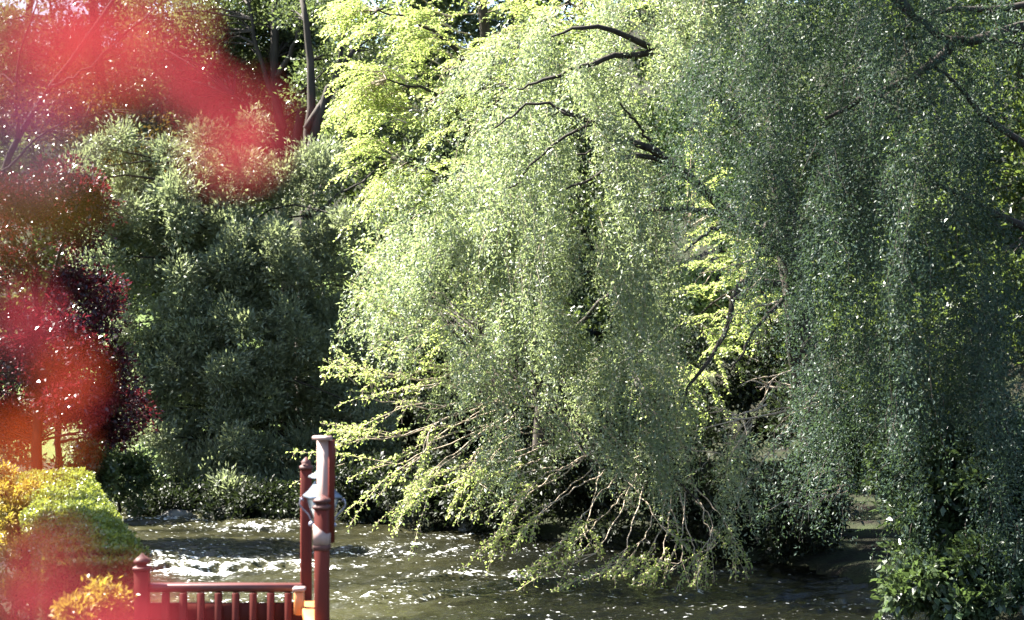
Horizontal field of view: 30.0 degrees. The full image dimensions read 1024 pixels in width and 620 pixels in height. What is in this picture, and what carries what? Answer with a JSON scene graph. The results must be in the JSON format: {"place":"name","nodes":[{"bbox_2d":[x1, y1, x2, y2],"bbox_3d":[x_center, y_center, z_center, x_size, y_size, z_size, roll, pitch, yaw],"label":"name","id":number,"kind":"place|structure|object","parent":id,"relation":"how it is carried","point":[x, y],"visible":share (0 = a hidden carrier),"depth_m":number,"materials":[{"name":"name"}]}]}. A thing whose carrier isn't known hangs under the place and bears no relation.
{"place":"outdoors","nodes":[
{"label":"outdoors","id":0,"kind":"place"},
{"bbox_2d":[11,0,838,47],"label":"sky","id":1,"kind":"structure","parent":0,"point":[492,2],"materials":[{"name":"white"}]},
{"bbox_2d":[0,3,1023,619],"bbox_3d":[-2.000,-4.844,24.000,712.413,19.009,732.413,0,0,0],"label":"ground","id":2,"kind":"structure","parent":0,"point":[852,561],"depth_m":35.24,"materials":[{"name":"soil"}]},
{"bbox_2d":[0,466,26,505],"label":"golden shrub","id":3,"kind":"object","parent":2,"relation":"on","point":[11,474],"visible":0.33,"depth_m":20.95,"materials":[{"name":"yellow plant"}]},
{"bbox_2d":[0,568,35,609],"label":"golden shrub","id":4,"kind":"object","parent":2,"relation":"on","point":[13,583],"visible":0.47,"depth_m":15.31,"materials":[{"name":"red plant"}]},
{"bbox_2d":[0,524,37,587],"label":"golden shrub","id":5,"kind":"object","parent":2,"relation":"on","point":[19,547],"visible":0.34,"depth_m":16.88,"materials":[{"name":"orange plant"}]},
{"bbox_2d":[0,474,55,556],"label":"golden shrub","id":6,"kind":"object","parent":2,"relation":"on","point":[9,520],"visible":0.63,"depth_m":18.90,"materials":[{"name":"yellow plant"}]},
{"bbox_2d":[15,399,80,470],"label":"shrub","id":7,"kind":"object","parent":2,"relation":"on","point":[27,464],"visible":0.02,"depth_m":36.77,"materials":[{"name":"green plant"}]},
{"bbox_2d":[0,0,146,410],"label":"woodland tree","id":8,"kind":"object","parent":2,"relation":"on","point":[22,291],"visible":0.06,"depth_m":51.31,"materials":[{"name":"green plant"}]},
{"bbox_2d":[0,150,164,470],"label":"plum tree","id":9,"kind":"object","parent":2,"relation":"on","point":[105,397],"visible":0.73,"depth_m":29.82,"materials":[{"name":"red plant"}]},
{"bbox_2d":[5,378,161,468],"bbox_3d":[-7.653,2.128,33.325,3.022,2.074,1.626,0,0,0],"label":"tree","id":10,"kind":"object","parent":2,"relation":"on","point":[51,425],"visible":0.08,"depth_m":33.19,"materials":[{"name":"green plant"}]},
{"bbox_2d":[44,434,123,494],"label":"shrub","id":11,"kind":"object","parent":2,"relation":"on","point":[102,465],"visible":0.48,"depth_m":29.71,"materials":[{"name":"green plant"}]},
{"bbox_2d":[17,466,151,605],"bbox_3d":[-4.369,2.375,18.914,1.032,1.224,8.439,0,0,-16],"label":"clipped hedge","id":12,"kind":"object","parent":2,"relation":"on","point":[79,520],"visible":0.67,"depth_m":16.26,"materials":[{"name":"green plant"}]},
{"bbox_2d":[53,410,131,461],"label":"shrub","id":13,"kind":"object","parent":2,"relation":"on","point":[68,449],"visible":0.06,"depth_m":37.74,"materials":[{"name":"green plant"}]},
{"bbox_2d":[51,572,140,619],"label":"golden shrub","id":14,"kind":"object","parent":2,"relation":"on","point":[79,613],"visible":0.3,"depth_m":12.51,"materials":[{"name":"yellow plant"}]},
{"bbox_2d":[0,26,192,189],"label":"bare tree","id":15,"kind":"object","parent":2,"relation":"on","point":[34,109],"visible":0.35,"depth_m":38.00,"materials":[{"name":"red plant"}]},
{"bbox_2d":[0,470,223,528],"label":"grass","id":16,"kind":"structure","parent":2,"relation":"on","point":[18,478],"depth_m":32.32,"materials":[{"name":"green plant"}]},
{"bbox_2d":[0,0,225,377],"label":"poplar tree","id":17,"kind":"object","parent":2,"relation":"on","point":[85,123],"visible":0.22,"depth_m":45.21,"materials":[{"name":"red plant"}]},
{"bbox_2d":[95,439,173,517],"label":"shrub","id":18,"kind":"object","parent":2,"relation":"on","point":[133,468],"visible":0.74,"depth_m":33.24,"materials":[{"name":"green plant"}]},
{"bbox_2d":[0,0,289,619],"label":"red maple","id":19,"kind":"object","parent":2,"relation":"on","point":[42,59],"visible":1,"depth_m":0.46,"materials":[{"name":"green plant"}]},
{"bbox_2d":[46,0,279,361],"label":"woodland tree","id":20,"kind":"object","parent":2,"relation":"on","point":[153,296],"visible":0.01,"depth_m":53.30,"materials":[{"name":"green plant"}]},
{"bbox_2d":[116,471,222,516],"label":"undergrowth bush","id":21,"kind":"object","parent":2,"relation":"on","point":[160,502],"visible":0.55,"depth_m":33.82,"materials":[{"name":"green plant"}]},
{"bbox_2d":[54,109,422,508],"bbox_3d":[-5.362,0.067,36.293,7.125,8.401,5.042,0,0,20],"label":"evergreen tree","id":22,"kind":"object","parent":2,"relation":"on","point":[236,251],"visible":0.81,"depth_m":35.90,"materials":[{"name":"green plant"}]},
{"bbox_2d":[192,472,299,520],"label":"undergrowth bush","id":23,"kind":"object","parent":2,"relation":"on","point":[252,501],"visible":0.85,"depth_m":33.40,"materials":[{"name":"green plant"}]},
{"bbox_2d":[121,0,398,437],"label":"ash tree","id":24,"kind":"object","parent":2,"relation":"on","point":[213,49],"visible":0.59,"depth_m":43.47,"materials":[{"name":"green plant"}]},
{"bbox_2d":[214,0,465,392],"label":"woodland tree","id":25,"kind":"object","parent":2,"relation":"on","point":[347,194],"visible":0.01,"depth_m":49.58,"materials":[{"name":"green plant"}]},
{"bbox_2d":[283,447,425,522],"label":"undergrowth bush","id":26,"kind":"object","parent":2,"relation":"on","point":[349,493],"visible":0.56,"depth_m":32.72,"materials":[{"name":"green plant"}]},
{"bbox_2d":[250,0,460,446],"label":"ash tree","id":27,"kind":"object","parent":2,"relation":"on","point":[315,118],"visible":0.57,"depth_m":41.27,"materials":[{"name":"yellow-green leaf"},{"name":"bark"}]},
{"bbox_2d":[304,363,462,465],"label":"thicket","id":28,"kind":"object","parent":2,"relation":"on","point":[407,420],"visible":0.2,"depth_m":37.75,"materials":[{"name":"green plant"}]},
{"bbox_2d":[287,0,518,397],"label":"woodland tree","id":29,"kind":"object","parent":2,"relation":"on","point":[366,172],"visible":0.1,"depth_m":47.12,"materials":[{"name":"green plant"}]},
{"bbox_2d":[360,445,485,531],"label":"undergrowth bush","id":30,"kind":"object","parent":2,"relation":"on","point":[429,514],"visible":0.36,"depth_m":31.53,"materials":[{"name":"green plant"}]},
{"bbox_2d":[458,522,471,530],"bbox_3d":[-0.707,3.654,31.405,0.398,0.401,0.422,0,0,0],"label":"river stone","id":31,"kind":"object","parent":2,"relation":"on","point":[463,526],"visible":0.12,"depth_m":31.25,"materials":[{"name":"grey stone"}]},
{"bbox_2d":[399,350,534,462],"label":"thicket","id":32,"kind":"object","parent":2,"relation":"on","point":[451,448],"visible":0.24,"depth_m":36.71,"materials":[{"name":"green plant"}]},
{"bbox_2d":[325,0,636,394],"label":"woodland tree","id":33,"kind":"object","parent":2,"relation":"on","point":[442,5],"visible":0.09,"depth_m":46.38,"materials":[{"name":"green plant"}]},
{"bbox_2d":[433,446,577,534],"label":"undergrowth bush","id":34,"kind":"object","parent":2,"relation":"on","point":[494,521],"visible":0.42,"depth_m":30.40,"materials":[{"name":"green plant"}]},
{"bbox_2d":[437,0,667,305],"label":"woodland tree","id":35,"kind":"object","parent":2,"relation":"on","point":[566,19],"visible":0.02,"depth_m":49.51,"materials":[{"name":"green plant"}]},
{"bbox_2d":[286,0,819,592],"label":"lime leaved tree","id":36,"kind":"object","parent":2,"relation":"on","point":[352,100],"visible":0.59,"depth_m":28.35,"materials":[{"name":"green plant"}]},
{"bbox_2d":[488,334,644,462],"bbox_3d":[0.990,1.875,35.798,3.020,2.865,2.021,0,0,0],"label":"thicket","id":37,"kind":"object","parent":2,"relation":"on","point":[525,437],"visible":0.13,"depth_m":35.78,"materials":[{"name":"green plant"}]},
{"bbox_2d":[506,428,642,541],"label":"undergrowth bush","id":38,"kind":"object","parent":2,"relation":"on","point":[579,498],"visible":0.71,"depth_m":29.46,"materials":[{"name":"green plant"}]},
{"bbox_2d":[456,0,718,362],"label":"woodland tree","id":39,"kind":"object","parent":2,"relation":"on","point":[598,324],"visible":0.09,"depth_m":44.35,"materials":[{"name":"green plant"}]},
{"bbox_2d":[329,0,846,578],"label":"willow tree","id":40,"kind":"object","parent":2,"relation":"on","point":[635,258],"visible":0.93,"depth_m":25.47,"materials":[{"name":"green plant"}]},
{"bbox_2d":[678,383,787,508],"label":"dead branch","id":41,"kind":"object","parent":40,"relation":"attached to","point":[754,410],"visible":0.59,"depth_m":25.60,"materials":[{"name":"brown wood"}]},
{"bbox_2d":[694,257,779,321],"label":"dead branch","id":42,"kind":"object","parent":40,"relation":"attached to","point":[744,262],"visible":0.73,"depth_m":25.90,"materials":[{"name":"brown wood"}]},
{"bbox_2d":[691,351,846,465],"bbox_3d":[3.364,1.265,24.485,2.077,1.529,0.741,0,0,-14],"label":"dead branch","id":43,"kind":"object","parent":40,"relation":"attached to","point":[766,386],"visible":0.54,"depth_m":24.52,"materials":[{"name":"brown wood"}]},
{"bbox_2d":[572,306,738,465],"bbox_3d":[2.638,1.653,34.882,3.113,3.544,1.892,0,0,0],"label":"thicket","id":44,"kind":"object","parent":2,"relation":"on","point":[698,387],"visible":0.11,"depth_m":34.80,"materials":[{"name":"green plant"}]},
{"bbox_2d":[586,421,743,551],"bbox_3d":[2.410,2.748,28.957,2.630,2.226,1.917,0,0,0],"label":"undergrowth bush","id":45,"kind":"object","parent":2,"relation":"on","point":[653,532],"visible":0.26,"depth_m":28.69,"materials":[{"name":"green plant"}]},
{"bbox_2d":[576,0,859,367],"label":"woodland tree","id":46,"kind":"object","parent":2,"relation":"on","point":[706,302],"visible":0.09,"depth_m":43.50,"materials":[{"name":"green plant"}]},
{"bbox_2d":[656,429,789,557],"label":"undergrowth bush","id":47,"kind":"object","parent":2,"relation":"on","point":[708,493],"visible":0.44,"depth_m":27.91,"materials":[{"name":"green plant"}]},
{"bbox_2d":[666,309,797,461],"bbox_3d":[4.153,1.399,33.905,3.014,2.967,1.766,0,0,0],"label":"thicket","id":48,"kind":"object","parent":2,"relation":"on","point":[748,394],"visible":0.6,"depth_m":33.72,"materials":[{"name":"green plant"}]},
{"bbox_2d":[734,440,865,565],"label":"undergrowth bush","id":49,"kind":"object","parent":2,"relation":"on","point":[786,546],"visible":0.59,"depth_m":26.93,"materials":[{"name":"green plant"}]},
{"bbox_2d":[621,0,1023,616],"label":"willow tree","id":50,"kind":"object","parent":2,"relation":"on","point":[984,327],"visible":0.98,"depth_m":21.24,"materials":[{"name":"green plant"}]},
{"bbox_2d":[758,333,891,491],"bbox_3d":[5.478,1.816,31.834,2.723,2.932,1.780,0,0,0],"label":"thicket","id":51,"kind":"object","parent":2,"relation":"on","point":[777,418],"visible":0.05,"depth_m":32.11,"materials":[{"name":"green plant"}]},
{"bbox_2d":[698,0,1019,359],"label":"woodland tree","id":52,"kind":"object","parent":2,"relation":"on","point":[807,147],"visible":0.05,"depth_m":41.36,"materials":[{"name":"green plant"}]},
{"bbox_2d":[806,328,992,538],"bbox_3d":[4.817,1.812,23.795,2.290,3.259,2.464,0,0,0],"label":"shrub","id":53,"kind":"object","parent":2,"relation":"on","point":[857,464],"visible":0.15,"depth_m":23.74,"materials":[{"name":"green plant"}]},
{"bbox_2d":[768,435,862,521],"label":"dead branch","id":54,"kind":"object","parent":53,"relation":"attached to","point":[835,494],"visible":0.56,"depth_m":23.68,"materials":[{"name":"brown wood"}]},
{"bbox_2d":[817,0,1023,362],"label":"woodland tree","id":55,"kind":"object","parent":2,"relation":"on","point":[1012,211],"visible":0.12,"depth_m":39.55,"materials":[{"name":"green plant"}]},
{"bbox_2d":[860,403,1023,619],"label":"shrub","id":56,"kind":"object","parent":2,"relation":"on","point":[939,592],"visible":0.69,"depth_m":20.59,"materials":[{"name":"green plant"}]},
{"bbox_2d":[912,0,1023,364],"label":"woodland tree","id":57,"kind":"object","parent":2,"relation":"on","point":[1017,152],"visible":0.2,"depth_m":37.59,"materials":[{"name":"green plant"}]},
{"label":"deck","id":58,"kind":"structure","parent":2,"relation":"on","visible":0},
{"bbox_2d":[132,457,313,619],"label":"railing","id":59,"kind":"object","parent":58,"relation":"on","point":[301,607],"visible":0.97,"depth_m":13.35,"materials":[{"name":"paint"}]},
{"bbox_2d":[312,435,335,619],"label":"post","id":60,"kind":"object","parent":58,"relation":"on","point":[324,524],"visible":1,"depth_m":12.47,"materials":[{"name":"red paint"}]},
{"bbox_2d":[299,470,345,526],"bbox_3d":[-1.253,1.248,12.821,0.254,0.515,0.344,0,0,-29],"label":"lantern","id":61,"kind":"object","parent":60,"relation":"attached to","point":[310,494],"visible":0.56,"depth_m":12.83,"materials":[{"name":"grey metal"}]},
{"bbox_2d":[104,492,928,619],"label":"water","id":62,"kind":"structure","parent":0,"point":[376,574],"depth_m":25.68,"materials":[{"name":"liquid"}]},
{"bbox_2d":[161,509,192,517],"bbox_3d":[-5.882,3.624,33.600,0.588,0.252,0.482,0,0,0],"label":"river stone","id":63,"kind":"object","parent":62,"relation":"in","point":[178,512],"visible":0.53,"depth_m":33.44,"materials":[{"name":"grey stone"}]},
{"bbox_2d":[209,510,244,518],"bbox_3d":[-5.030,3.648,33.609,0.694,0.255,0.496,0,0,0],"label":"river stone","id":64,"kind":"object","parent":62,"relation":"in","point":[227,516],"visible":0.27,"depth_m":33.44,"materials":[{"name":"grey stone"}]}
]}

